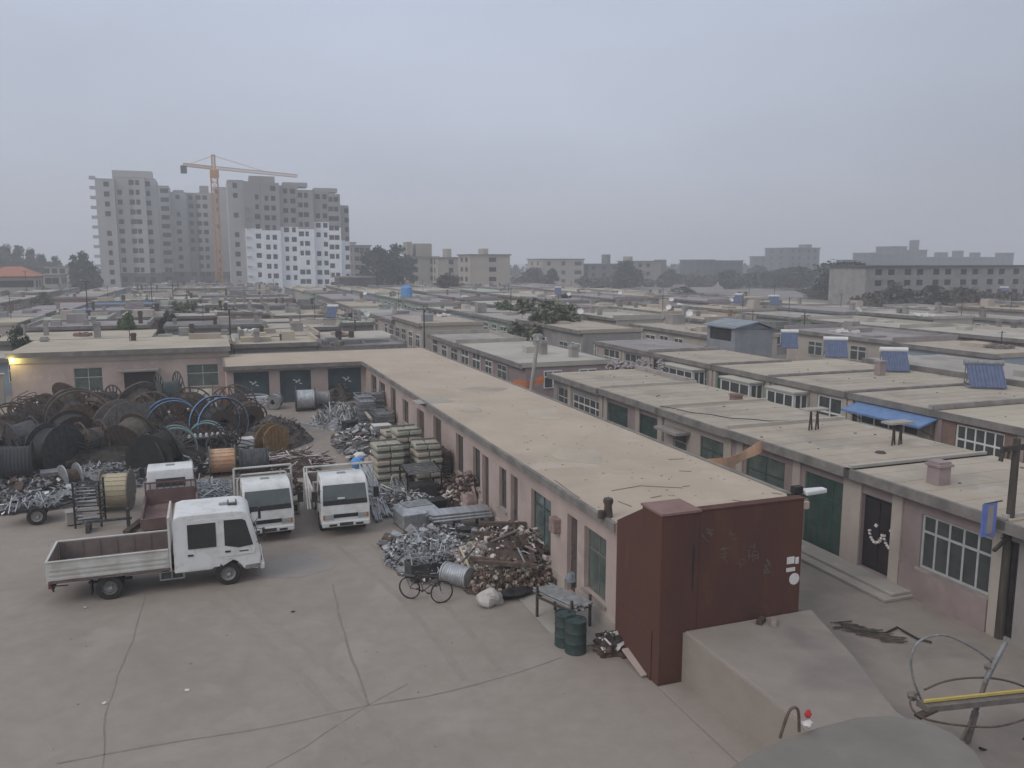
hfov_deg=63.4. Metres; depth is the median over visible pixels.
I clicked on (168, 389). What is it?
cable reel
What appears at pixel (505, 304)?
tree
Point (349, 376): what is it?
door
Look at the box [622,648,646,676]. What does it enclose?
white board
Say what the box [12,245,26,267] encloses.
tree
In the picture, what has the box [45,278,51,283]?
window
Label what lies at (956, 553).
window
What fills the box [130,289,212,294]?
house
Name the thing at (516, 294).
house
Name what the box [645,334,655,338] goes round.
window
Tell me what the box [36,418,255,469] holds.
scrap heap
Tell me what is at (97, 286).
woodland
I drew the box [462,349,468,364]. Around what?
window
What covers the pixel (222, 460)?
cable reel
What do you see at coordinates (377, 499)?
galvanised pipe
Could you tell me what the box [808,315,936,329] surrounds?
house
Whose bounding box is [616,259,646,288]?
tree
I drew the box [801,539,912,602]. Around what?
step
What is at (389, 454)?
sack bale
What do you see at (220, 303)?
house
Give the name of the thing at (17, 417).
cable reel
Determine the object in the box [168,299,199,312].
tree
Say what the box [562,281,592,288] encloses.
house
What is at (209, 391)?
cable reel
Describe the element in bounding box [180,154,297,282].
tower crane
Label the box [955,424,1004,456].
window
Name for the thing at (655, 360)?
window
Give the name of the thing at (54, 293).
house
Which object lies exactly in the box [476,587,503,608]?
boulder
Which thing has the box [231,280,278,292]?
house
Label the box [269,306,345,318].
house
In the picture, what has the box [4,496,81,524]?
two wheel cart
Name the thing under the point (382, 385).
window
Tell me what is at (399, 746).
tyre track
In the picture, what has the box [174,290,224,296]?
house
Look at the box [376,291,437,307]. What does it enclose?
house
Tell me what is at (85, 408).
cable reel
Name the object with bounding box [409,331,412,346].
window
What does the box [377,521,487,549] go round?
scrap heap
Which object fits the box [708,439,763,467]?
banner
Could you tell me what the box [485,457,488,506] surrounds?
door
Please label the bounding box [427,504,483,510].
steel tube
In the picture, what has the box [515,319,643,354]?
house
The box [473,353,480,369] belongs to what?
window
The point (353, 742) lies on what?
tyre track
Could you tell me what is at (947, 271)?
window
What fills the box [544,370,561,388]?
window
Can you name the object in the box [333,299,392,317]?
house
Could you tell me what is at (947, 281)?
window
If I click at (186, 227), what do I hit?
tower block
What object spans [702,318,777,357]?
rooftop shed
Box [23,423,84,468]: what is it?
cable reel
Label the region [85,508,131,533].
reel stand
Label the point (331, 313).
solar water heater
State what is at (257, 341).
house
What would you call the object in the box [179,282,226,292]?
house
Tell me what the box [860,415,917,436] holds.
window
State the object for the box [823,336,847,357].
solar water heater
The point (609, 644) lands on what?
scrap heap
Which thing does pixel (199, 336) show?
house
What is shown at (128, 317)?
tree
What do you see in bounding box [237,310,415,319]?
overhead wire
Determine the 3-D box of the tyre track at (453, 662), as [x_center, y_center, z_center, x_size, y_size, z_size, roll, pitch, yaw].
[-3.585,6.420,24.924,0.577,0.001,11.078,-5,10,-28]
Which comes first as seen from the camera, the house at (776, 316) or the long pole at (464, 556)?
the long pole at (464, 556)
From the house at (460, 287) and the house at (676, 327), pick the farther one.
the house at (460, 287)
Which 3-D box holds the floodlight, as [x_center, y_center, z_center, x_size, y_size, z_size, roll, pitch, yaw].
[8.570,3.066,24.012,1.230,0.300,0.392,-3,9,-20]
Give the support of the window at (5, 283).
in the block at (12, 278)
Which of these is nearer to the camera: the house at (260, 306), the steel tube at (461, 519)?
the steel tube at (461, 519)
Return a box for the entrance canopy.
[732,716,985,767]
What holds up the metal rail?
on the yard pavement at (64, 650)
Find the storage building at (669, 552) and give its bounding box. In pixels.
[222,347,809,685]
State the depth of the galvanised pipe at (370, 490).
35.02 m
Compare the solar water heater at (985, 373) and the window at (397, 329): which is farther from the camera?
the window at (397, 329)
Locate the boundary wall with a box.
[0,373,5,405]
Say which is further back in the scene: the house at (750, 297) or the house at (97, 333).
the house at (750, 297)
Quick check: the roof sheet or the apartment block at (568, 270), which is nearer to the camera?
the roof sheet
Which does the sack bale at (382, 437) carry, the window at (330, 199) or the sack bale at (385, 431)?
the sack bale at (385, 431)
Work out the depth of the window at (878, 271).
160.74 m
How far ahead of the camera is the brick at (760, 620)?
20.08 m
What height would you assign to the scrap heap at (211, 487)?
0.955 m
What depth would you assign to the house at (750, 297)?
141.53 m
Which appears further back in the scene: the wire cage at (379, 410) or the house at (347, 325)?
the house at (347, 325)
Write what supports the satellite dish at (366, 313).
on the house at (346, 335)
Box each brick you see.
[756,616,765,625]
[771,617,776,626]
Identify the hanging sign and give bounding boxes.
[980,500,1002,536]
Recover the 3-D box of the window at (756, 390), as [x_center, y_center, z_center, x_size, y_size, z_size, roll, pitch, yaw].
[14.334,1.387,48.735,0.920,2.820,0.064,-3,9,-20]
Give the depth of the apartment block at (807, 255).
405.34 m
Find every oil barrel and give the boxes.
[554,608,575,648]
[565,615,586,655]
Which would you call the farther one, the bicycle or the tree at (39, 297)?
the tree at (39, 297)
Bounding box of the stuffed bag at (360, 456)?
[351,452,371,468]
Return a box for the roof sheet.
[91,302,152,306]
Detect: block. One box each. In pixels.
[0,266,44,295]
[42,266,71,286]
[43,274,67,287]
[64,507,82,525]
[89,170,163,287]
[158,186,229,285]
[226,176,350,291]
[333,276,376,286]
[350,245,371,275]
[399,242,439,282]
[431,249,458,282]
[457,249,511,284]
[526,259,584,285]
[584,254,617,278]
[617,256,662,285]
[654,260,684,284]
[680,259,714,275]
[714,260,743,276]
[749,256,764,268]
[764,244,819,271]
[827,265,1023,304]
[836,260,869,264]
[853,253,881,264]
[876,246,907,264]
[881,254,894,264]
[906,240,926,264]
[919,251,997,264]
[995,253,1013,264]
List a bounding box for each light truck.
[44,496,265,599]
[139,461,202,531]
[231,463,302,533]
[303,461,378,529]
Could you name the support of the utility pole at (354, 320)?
on the ground
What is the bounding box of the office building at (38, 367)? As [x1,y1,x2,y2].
[5,335,230,404]
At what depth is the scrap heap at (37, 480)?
34.59 m
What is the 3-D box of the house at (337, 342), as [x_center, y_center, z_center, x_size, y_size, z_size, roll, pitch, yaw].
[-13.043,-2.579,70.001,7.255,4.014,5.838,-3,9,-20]
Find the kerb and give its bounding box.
[660,682,760,762]
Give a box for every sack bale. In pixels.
[370,438,403,451]
[370,454,404,465]
[371,448,404,458]
[373,463,404,472]
[373,468,405,479]
[378,479,403,486]
[380,426,402,436]
[380,434,391,438]
[390,424,421,435]
[392,434,420,442]
[403,441,411,449]
[403,455,410,462]
[404,448,411,455]
[404,475,412,481]
[410,446,441,457]
[410,459,441,470]
[411,437,440,449]
[411,454,442,463]
[412,469,442,478]
[412,474,440,482]
[441,446,451,457]
[441,457,451,464]
[442,464,450,472]
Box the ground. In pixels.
[5,264,827,404]
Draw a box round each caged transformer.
[185,433,204,446]
[203,432,220,448]
[220,432,238,448]
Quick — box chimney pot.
[598,497,613,518]
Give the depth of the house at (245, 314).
103.28 m
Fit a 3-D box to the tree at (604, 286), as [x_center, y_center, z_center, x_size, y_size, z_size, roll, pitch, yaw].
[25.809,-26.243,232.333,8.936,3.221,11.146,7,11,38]
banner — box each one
[513,375,543,387]
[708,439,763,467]
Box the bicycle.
[399,567,452,602]
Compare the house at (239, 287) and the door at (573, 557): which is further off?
the house at (239, 287)
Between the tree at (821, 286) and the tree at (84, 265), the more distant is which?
the tree at (84, 265)
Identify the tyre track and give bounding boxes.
[210,600,369,762]
[232,596,413,760]
[334,546,466,680]
[365,542,502,669]
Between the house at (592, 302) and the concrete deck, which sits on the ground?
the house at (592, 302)
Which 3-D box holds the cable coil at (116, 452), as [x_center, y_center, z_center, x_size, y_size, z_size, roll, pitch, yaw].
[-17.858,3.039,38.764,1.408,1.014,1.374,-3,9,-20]
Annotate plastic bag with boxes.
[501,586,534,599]
[566,572,575,585]
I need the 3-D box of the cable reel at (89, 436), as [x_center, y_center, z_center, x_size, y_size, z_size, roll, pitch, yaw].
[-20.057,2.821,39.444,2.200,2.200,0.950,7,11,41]
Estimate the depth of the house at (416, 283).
237.01 m
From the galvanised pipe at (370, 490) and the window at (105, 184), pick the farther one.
the window at (105, 184)
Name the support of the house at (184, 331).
on the ground
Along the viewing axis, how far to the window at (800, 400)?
44.93 m
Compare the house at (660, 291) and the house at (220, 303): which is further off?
the house at (660, 291)
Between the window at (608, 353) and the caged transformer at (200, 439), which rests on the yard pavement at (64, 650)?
the caged transformer at (200, 439)
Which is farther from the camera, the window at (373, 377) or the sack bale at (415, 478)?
the window at (373, 377)
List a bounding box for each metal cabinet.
[40,468,57,475]
[237,436,253,448]
[293,497,299,513]
[371,422,391,431]
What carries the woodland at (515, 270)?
on the ground
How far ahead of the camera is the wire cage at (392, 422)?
47.48 m
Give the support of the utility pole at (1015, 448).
on the lane pavement at (826, 599)
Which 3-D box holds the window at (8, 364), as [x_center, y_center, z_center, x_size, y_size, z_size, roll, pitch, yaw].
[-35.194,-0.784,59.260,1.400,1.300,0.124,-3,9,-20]
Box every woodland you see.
[42,274,104,291]
[510,263,826,276]
[510,277,545,283]
[577,272,716,287]
[715,268,828,288]
[847,290,1023,306]
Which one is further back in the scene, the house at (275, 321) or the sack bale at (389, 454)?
the house at (275, 321)
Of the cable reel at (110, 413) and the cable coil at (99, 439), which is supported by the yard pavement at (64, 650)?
the cable reel at (110, 413)
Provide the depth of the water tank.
143.26 m
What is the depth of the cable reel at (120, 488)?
32.85 m
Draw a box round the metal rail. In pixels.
[301,425,333,427]
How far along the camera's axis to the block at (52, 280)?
211.25 m
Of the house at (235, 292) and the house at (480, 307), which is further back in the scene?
the house at (235, 292)
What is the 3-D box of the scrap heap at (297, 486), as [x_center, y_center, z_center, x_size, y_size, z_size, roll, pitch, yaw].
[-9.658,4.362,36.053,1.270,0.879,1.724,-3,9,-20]
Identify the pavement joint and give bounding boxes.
[57,657,561,763]
[102,594,145,767]
[268,684,406,766]
[332,584,369,704]
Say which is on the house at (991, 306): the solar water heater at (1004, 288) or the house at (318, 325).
the solar water heater at (1004, 288)
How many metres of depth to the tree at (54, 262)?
297.57 m
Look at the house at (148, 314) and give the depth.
91.13 m
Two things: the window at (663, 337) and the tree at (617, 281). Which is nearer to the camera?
the window at (663, 337)
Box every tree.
[0,243,14,267]
[6,324,31,350]
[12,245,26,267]
[24,247,39,272]
[24,292,55,308]
[36,254,49,273]
[49,256,62,265]
[68,250,103,290]
[116,319,121,329]
[119,311,136,330]
[157,310,176,333]
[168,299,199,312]
[203,306,221,311]
[358,245,396,282]
[373,262,402,285]
[383,243,418,284]
[434,272,461,287]
[448,274,465,285]
[492,300,515,310]
[505,297,582,340]
[518,272,532,278]
[522,267,547,283]
[545,268,559,283]
[556,293,571,297]
[561,302,585,319]
[589,285,616,288]
[609,271,630,288]
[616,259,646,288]
[664,269,684,284]
[667,286,695,292]
[742,273,751,286]
[746,265,766,272]
[768,266,821,289]
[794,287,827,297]
[812,259,848,293]
[827,260,865,277]
[881,282,917,302]
[908,283,950,304]
[940,286,979,300]
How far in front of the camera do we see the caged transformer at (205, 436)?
40.43 m
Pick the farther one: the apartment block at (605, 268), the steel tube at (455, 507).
the apartment block at (605, 268)
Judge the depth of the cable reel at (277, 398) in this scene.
52.97 m
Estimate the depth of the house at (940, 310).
109.48 m
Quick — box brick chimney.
[873,360,887,374]
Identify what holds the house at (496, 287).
on the ground
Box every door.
[124,371,155,388]
[232,369,269,402]
[279,368,311,402]
[327,365,361,394]
[393,388,395,421]
[419,409,423,440]
[436,417,440,443]
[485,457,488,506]
[513,476,517,520]
[570,517,576,591]
[609,402,627,426]
[640,414,656,438]
[718,372,727,388]
[803,471,842,555]
[853,402,856,421]
[861,494,891,575]
[1005,541,1019,637]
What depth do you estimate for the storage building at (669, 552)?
25.41 m
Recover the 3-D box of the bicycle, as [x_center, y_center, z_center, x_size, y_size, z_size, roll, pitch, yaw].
[-2.603,5.969,24.629,1.660,0.991,0.575,3,9,18]
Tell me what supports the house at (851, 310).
on the ground
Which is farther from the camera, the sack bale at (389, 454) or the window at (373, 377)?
the window at (373, 377)
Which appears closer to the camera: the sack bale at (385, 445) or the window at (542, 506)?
the window at (542, 506)
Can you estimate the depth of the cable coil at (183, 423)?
40.85 m
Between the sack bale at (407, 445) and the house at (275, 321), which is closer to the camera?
the sack bale at (407, 445)
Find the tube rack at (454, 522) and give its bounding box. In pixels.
[430,518,486,528]
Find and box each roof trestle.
[799,406,829,430]
[881,419,914,445]
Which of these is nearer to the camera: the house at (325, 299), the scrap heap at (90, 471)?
the scrap heap at (90, 471)
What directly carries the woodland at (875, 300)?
on the ground
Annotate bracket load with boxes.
[0,489,65,513]
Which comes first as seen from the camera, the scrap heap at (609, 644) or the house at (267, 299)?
the scrap heap at (609, 644)
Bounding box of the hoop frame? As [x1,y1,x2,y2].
[907,634,1023,750]
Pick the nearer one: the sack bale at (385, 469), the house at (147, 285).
the sack bale at (385, 469)
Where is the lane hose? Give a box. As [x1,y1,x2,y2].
[871,626,931,642]
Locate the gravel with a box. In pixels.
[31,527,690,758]
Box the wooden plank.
[123,518,139,533]
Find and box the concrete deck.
[681,610,904,749]
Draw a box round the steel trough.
[403,543,455,583]
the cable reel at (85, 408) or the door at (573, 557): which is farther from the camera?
the cable reel at (85, 408)
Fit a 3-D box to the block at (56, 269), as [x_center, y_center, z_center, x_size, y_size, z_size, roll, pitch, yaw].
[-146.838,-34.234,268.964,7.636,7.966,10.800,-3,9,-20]
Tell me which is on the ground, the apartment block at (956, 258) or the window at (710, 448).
the apartment block at (956, 258)
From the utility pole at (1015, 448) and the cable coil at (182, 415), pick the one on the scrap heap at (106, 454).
the cable coil at (182, 415)
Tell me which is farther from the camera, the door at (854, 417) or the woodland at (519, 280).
the woodland at (519, 280)
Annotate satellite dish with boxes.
[363,310,369,325]
[577,308,583,313]
[686,310,692,315]
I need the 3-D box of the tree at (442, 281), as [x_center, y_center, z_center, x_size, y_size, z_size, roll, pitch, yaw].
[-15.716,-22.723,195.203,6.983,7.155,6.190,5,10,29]
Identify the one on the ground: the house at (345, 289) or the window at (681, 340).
the house at (345, 289)
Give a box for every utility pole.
[80,279,89,308]
[222,306,236,337]
[349,317,360,330]
[418,306,429,347]
[529,336,547,389]
[992,438,1023,639]
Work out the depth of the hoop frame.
16.90 m
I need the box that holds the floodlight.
[787,485,826,496]
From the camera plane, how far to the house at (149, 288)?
195.66 m
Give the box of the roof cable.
[661,406,783,420]
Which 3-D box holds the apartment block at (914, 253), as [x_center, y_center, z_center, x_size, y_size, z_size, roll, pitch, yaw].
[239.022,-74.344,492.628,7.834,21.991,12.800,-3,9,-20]
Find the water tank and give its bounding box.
[400,285,412,296]
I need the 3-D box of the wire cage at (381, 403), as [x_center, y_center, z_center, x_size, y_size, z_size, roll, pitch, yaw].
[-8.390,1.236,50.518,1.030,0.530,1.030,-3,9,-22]
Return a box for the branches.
[830,620,907,642]
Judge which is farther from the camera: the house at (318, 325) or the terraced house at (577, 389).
the house at (318, 325)
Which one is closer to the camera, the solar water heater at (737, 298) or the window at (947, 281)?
the solar water heater at (737, 298)
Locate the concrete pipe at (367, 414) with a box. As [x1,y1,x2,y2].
[364,410,372,420]
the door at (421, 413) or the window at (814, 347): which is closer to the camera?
the door at (421, 413)
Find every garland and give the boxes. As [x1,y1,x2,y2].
[868,523,883,543]
[882,530,889,548]
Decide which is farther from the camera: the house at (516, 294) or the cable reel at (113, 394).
the house at (516, 294)
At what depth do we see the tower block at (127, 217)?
256.44 m
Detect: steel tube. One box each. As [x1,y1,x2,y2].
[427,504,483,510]
[427,505,486,513]
[428,507,488,515]
[429,506,487,512]
[430,508,487,516]
[432,508,489,516]
[432,511,491,520]
[433,514,492,523]
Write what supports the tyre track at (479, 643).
on the yard pavement at (64, 650)
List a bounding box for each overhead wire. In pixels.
[85,282,227,312]
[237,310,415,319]
[430,310,498,312]
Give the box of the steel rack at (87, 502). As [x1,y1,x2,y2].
[71,477,106,528]
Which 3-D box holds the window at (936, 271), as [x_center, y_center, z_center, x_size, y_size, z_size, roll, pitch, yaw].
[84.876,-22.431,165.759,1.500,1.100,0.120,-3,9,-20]
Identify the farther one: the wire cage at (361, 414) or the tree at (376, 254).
the tree at (376, 254)
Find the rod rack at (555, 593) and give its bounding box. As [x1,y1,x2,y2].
[533,579,594,626]
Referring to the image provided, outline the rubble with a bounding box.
[605,358,666,370]
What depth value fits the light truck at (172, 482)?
31.89 m
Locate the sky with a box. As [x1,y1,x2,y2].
[0,0,1023,264]
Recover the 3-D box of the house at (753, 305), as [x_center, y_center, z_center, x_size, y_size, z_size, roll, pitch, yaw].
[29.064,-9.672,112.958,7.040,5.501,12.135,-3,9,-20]
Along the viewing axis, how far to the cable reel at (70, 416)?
39.93 m
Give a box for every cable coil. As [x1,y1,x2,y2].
[10,391,36,409]
[10,436,25,446]
[74,429,100,450]
[114,442,124,458]
[168,421,190,430]
[172,429,203,439]
[174,411,189,419]
[205,435,226,452]
[208,422,241,448]
[216,427,237,446]
[217,427,238,443]
[230,439,254,450]
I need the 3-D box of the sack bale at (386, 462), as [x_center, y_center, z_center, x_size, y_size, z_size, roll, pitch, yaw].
[-5.429,3.260,35.991,1.230,0.288,1.300,-4,9,-23]
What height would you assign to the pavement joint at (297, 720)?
0.001 m
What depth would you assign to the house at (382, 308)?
116.50 m
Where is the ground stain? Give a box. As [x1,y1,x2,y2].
[252,554,333,577]
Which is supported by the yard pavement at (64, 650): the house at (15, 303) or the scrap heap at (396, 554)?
the scrap heap at (396, 554)
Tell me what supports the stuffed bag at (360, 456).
on the yard pavement at (64, 650)
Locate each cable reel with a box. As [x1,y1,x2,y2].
[0,402,41,423]
[0,441,35,479]
[3,416,38,445]
[15,394,64,420]
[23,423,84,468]
[37,382,85,410]
[43,388,105,422]
[48,409,98,429]
[56,462,83,483]
[73,419,110,452]
[79,392,115,413]
[88,385,121,399]
[91,399,156,433]
[96,468,135,510]
[104,413,157,445]
[118,381,164,402]
[125,431,173,469]
[127,391,175,420]
[144,426,183,462]
[147,398,200,427]
[153,371,185,409]
[166,387,212,423]
[166,425,197,450]
[189,384,212,411]
[189,395,248,434]
[191,420,223,434]
[208,444,236,476]
[210,384,257,409]
[229,398,267,428]
[238,446,269,474]
[255,423,288,452]
[265,393,282,409]
[295,388,315,410]
[316,390,329,405]
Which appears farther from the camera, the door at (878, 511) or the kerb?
the door at (878, 511)
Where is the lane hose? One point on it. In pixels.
(904, 631)
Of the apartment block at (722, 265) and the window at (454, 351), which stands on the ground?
the apartment block at (722, 265)
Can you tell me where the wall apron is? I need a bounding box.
[518,581,606,645]
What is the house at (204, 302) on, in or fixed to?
on the ground
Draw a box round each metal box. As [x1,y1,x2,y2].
[341,420,357,429]
[422,496,447,507]
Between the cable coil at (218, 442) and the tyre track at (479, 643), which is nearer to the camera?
the tyre track at (479, 643)
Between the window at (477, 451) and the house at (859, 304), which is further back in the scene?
the house at (859, 304)
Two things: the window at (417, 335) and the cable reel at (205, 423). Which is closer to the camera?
the cable reel at (205, 423)
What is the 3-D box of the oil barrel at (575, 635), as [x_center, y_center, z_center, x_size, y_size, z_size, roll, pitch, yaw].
[1.648,6.500,21.425,0.576,0.880,0.576,-3,9,-20]
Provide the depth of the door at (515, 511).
29.64 m
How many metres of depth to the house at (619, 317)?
91.16 m
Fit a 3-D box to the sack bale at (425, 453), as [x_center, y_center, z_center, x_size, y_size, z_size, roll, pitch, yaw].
[-3.768,2.923,36.208,1.130,0.288,1.200,-4,9,-23]
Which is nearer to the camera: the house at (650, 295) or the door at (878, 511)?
the door at (878, 511)
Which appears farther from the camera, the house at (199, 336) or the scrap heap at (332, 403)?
the house at (199, 336)
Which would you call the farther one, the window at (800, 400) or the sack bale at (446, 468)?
the window at (800, 400)
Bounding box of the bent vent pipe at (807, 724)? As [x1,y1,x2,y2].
[778,706,812,738]
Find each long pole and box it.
[460,548,473,578]
[462,547,475,561]
[490,528,519,542]
[517,547,527,568]
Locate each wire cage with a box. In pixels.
[353,392,373,401]
[355,396,376,408]
[355,407,375,418]
[357,418,375,424]
[364,389,384,400]
[369,406,387,418]
[373,408,394,421]
[373,420,394,424]
[375,400,384,408]
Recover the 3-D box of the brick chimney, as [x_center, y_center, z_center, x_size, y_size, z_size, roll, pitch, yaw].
[21.627,-0.969,48.672,0.540,0.840,0.540,-3,9,-20]
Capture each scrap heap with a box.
[0,416,50,445]
[0,469,96,499]
[0,488,89,514]
[16,401,34,413]
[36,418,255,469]
[67,460,146,486]
[118,453,208,483]
[195,445,272,474]
[196,473,232,498]
[243,414,313,449]
[268,441,335,477]
[292,476,303,495]
[307,401,366,431]
[312,401,353,408]
[328,383,352,401]
[330,423,380,460]
[368,476,427,511]
[370,488,435,513]
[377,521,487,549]
[383,531,460,571]
[393,565,440,586]
[436,473,456,495]
[441,489,464,507]
[446,540,496,569]
[447,470,478,505]
[459,520,556,579]
[462,557,552,594]
[591,630,625,658]
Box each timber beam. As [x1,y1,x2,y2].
[469,556,531,562]
[473,531,499,535]
[478,559,536,568]
[479,521,526,525]
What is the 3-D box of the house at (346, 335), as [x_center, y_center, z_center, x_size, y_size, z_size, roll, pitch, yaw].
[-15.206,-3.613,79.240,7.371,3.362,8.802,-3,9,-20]
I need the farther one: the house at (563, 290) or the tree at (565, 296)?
the house at (563, 290)
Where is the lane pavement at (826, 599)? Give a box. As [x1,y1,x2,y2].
[681,561,1023,767]
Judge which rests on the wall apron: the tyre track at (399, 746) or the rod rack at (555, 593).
the rod rack at (555, 593)
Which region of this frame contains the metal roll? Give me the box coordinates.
[439,561,476,587]
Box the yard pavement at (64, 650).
[0,394,737,767]
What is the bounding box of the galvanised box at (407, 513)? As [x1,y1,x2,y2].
[392,499,439,530]
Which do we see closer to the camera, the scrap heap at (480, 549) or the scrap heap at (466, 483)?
the scrap heap at (480, 549)
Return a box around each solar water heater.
[323,304,340,324]
[554,286,560,295]
[731,293,744,305]
[767,295,781,310]
[781,329,798,348]
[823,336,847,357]
[879,347,909,371]
[963,359,1006,388]
[1000,287,1010,297]
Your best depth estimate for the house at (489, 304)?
131.78 m
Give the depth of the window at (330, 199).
263.34 m
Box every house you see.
[0,290,7,295]
[0,291,32,336]
[0,292,43,309]
[0,299,20,310]
[0,306,55,317]
[0,321,156,350]
[0,337,49,394]
[12,278,62,300]
[17,300,68,314]
[22,302,89,309]
[26,311,154,332]
[31,309,115,322]
[40,284,79,294]
[52,286,108,302]
[57,303,132,320]
[71,289,115,296]
[76,302,146,308]
[81,301,150,314]
[85,286,127,296]
[90,285,131,302]
[113,293,189,298]
[114,293,199,302]
[121,308,216,335]
[126,282,184,296]
[127,283,181,292]
[128,323,232,353]
[130,285,174,293]
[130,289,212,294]
[137,294,190,308]
[141,281,181,286]
[145,284,165,286]
[152,294,204,308]
[154,291,198,312]
[156,324,238,353]
[163,304,266,334]
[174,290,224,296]
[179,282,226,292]
[179,283,235,286]
[182,284,246,288]
[186,280,232,285]
[197,285,252,307]
[197,289,288,297]
[199,300,232,310]
[200,295,293,302]
[202,290,239,292]
[205,295,256,309]
[209,301,262,319]
[227,284,281,292]
[227,287,273,293]
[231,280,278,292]
[231,329,318,353]
[235,282,267,286]
[236,315,340,323]
[237,312,319,338]
[247,283,272,288]
[256,297,315,310]
[261,297,324,318]
[263,294,323,310]
[266,298,339,331]
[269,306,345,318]
[283,285,308,295]
[292,287,330,301]
[303,288,347,302]
[315,293,371,311]
[317,330,406,350]
[319,330,400,339]
[324,284,342,289]
[333,285,369,293]
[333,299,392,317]
[336,309,374,330]
[351,288,400,301]
[351,292,415,317]
[368,282,404,287]
[369,310,433,334]
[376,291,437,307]
[380,286,400,290]
[391,313,484,349]
[402,297,468,312]
[404,281,421,286]
[410,283,433,286]
[412,287,459,295]
[426,303,474,314]
[427,289,497,304]
[427,329,526,361]
[430,277,476,288]
[446,302,518,319]
[451,286,510,294]
[456,334,615,398]
[468,287,518,307]
[472,293,532,334]
[477,283,528,289]
[487,289,536,300]
[500,284,564,290]
[505,288,554,295]
[512,282,568,286]
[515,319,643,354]
[520,295,600,303]
[527,295,606,313]
[538,288,594,291]
[546,365,696,417]
[561,289,648,304]
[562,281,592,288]
[576,306,664,325]
[581,288,648,291]
[584,297,630,308]
[591,290,672,301]
[594,339,721,369]
[596,383,768,441]
[607,289,707,313]
[624,300,695,307]
[628,314,779,358]
[645,289,679,293]
[650,349,788,386]
[654,295,744,304]
[654,401,845,467]
[661,306,756,323]
[668,293,734,296]
[679,294,774,313]
[704,311,799,354]
[710,359,873,397]
[716,283,780,304]
[722,419,988,560]
[737,297,838,324]
[760,285,840,305]
[763,300,886,315]
[764,370,968,418]
[784,321,957,362]
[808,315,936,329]
[823,294,896,309]
[843,454,1023,636]
[845,385,1023,439]
[855,289,974,324]
[861,354,1023,387]
[870,306,968,314]
[883,302,958,312]
[892,331,1023,363]
[900,323,1023,346]
[928,403,1023,462]
[956,289,1023,315]
[962,306,1023,327]
[982,319,1023,328]
[995,299,1023,304]
[996,520,1023,649]
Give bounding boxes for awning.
[841,401,937,436]
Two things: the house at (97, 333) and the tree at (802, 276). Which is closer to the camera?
the house at (97, 333)
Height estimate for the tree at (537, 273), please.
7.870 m
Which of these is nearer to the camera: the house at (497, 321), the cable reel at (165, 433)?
the cable reel at (165, 433)
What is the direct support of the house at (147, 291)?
on the ground
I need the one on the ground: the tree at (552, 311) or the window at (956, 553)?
the tree at (552, 311)
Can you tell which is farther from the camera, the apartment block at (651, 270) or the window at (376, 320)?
the apartment block at (651, 270)
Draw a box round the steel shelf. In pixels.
[399,460,442,496]
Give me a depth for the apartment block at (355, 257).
286.40 m
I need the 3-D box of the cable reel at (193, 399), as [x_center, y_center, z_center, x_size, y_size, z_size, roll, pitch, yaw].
[-17.702,1.432,45.623,2.400,2.400,0.950,-2,20,-10]
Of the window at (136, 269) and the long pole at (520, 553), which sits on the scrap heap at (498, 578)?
the long pole at (520, 553)
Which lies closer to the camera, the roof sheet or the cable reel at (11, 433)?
the cable reel at (11, 433)
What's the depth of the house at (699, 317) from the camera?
98.51 m
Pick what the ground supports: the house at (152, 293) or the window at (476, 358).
the house at (152, 293)
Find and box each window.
[3,281,10,286]
[8,364,10,382]
[10,280,18,286]
[18,280,25,286]
[26,280,33,286]
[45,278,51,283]
[52,278,58,283]
[73,367,103,392]
[103,182,108,186]
[130,209,135,214]
[134,267,139,271]
[186,364,220,387]
[235,252,240,256]
[318,197,350,284]
[372,375,376,391]
[375,318,377,330]
[381,382,384,400]
[390,324,393,334]
[395,326,399,336]
[401,400,408,424]
[402,328,405,339]
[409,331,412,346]
[416,334,419,346]
[433,340,437,352]
[442,343,446,355]
[451,346,457,360]
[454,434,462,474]
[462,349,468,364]
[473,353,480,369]
[475,448,480,492]
[484,321,488,328]
[485,359,492,374]
[489,257,495,261]
[489,267,495,271]
[492,323,496,330]
[497,468,506,514]
[498,363,506,379]
[500,326,506,332]
[534,491,551,562]
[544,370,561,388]
[558,386,567,403]
[559,340,568,347]
[573,393,598,415]
[579,368,596,371]
[580,529,606,609]
[604,348,618,369]
[625,352,640,368]
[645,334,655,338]
[654,359,657,369]
[660,335,668,339]
[662,366,692,377]
[674,337,683,342]
[674,436,686,450]
[693,371,704,384]
[701,436,723,458]
[720,378,749,395]
[747,454,784,488]
[750,384,763,397]
[766,389,793,406]
[777,333,780,344]
[794,394,806,408]
[808,340,822,355]
[818,394,841,416]
[850,345,866,360]
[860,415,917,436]
[875,269,881,274]
[875,280,880,285]
[888,269,894,274]
[904,280,909,285]
[905,269,910,274]
[914,514,992,600]
[916,280,922,284]
[917,269,922,274]
[933,269,938,274]
[944,279,950,284]
[945,269,950,274]
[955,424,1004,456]
[960,279,965,284]
[961,269,966,273]
[971,279,977,284]
[998,279,1003,283]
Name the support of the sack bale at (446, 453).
on the sack bale at (447, 461)
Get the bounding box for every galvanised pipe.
[362,467,374,485]
[362,469,377,514]
[365,473,376,520]
[367,479,378,521]
[374,478,380,514]
[375,474,387,515]
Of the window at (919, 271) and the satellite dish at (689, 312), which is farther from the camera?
the window at (919, 271)
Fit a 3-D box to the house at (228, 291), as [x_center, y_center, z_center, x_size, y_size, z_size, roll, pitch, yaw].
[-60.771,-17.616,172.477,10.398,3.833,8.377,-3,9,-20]

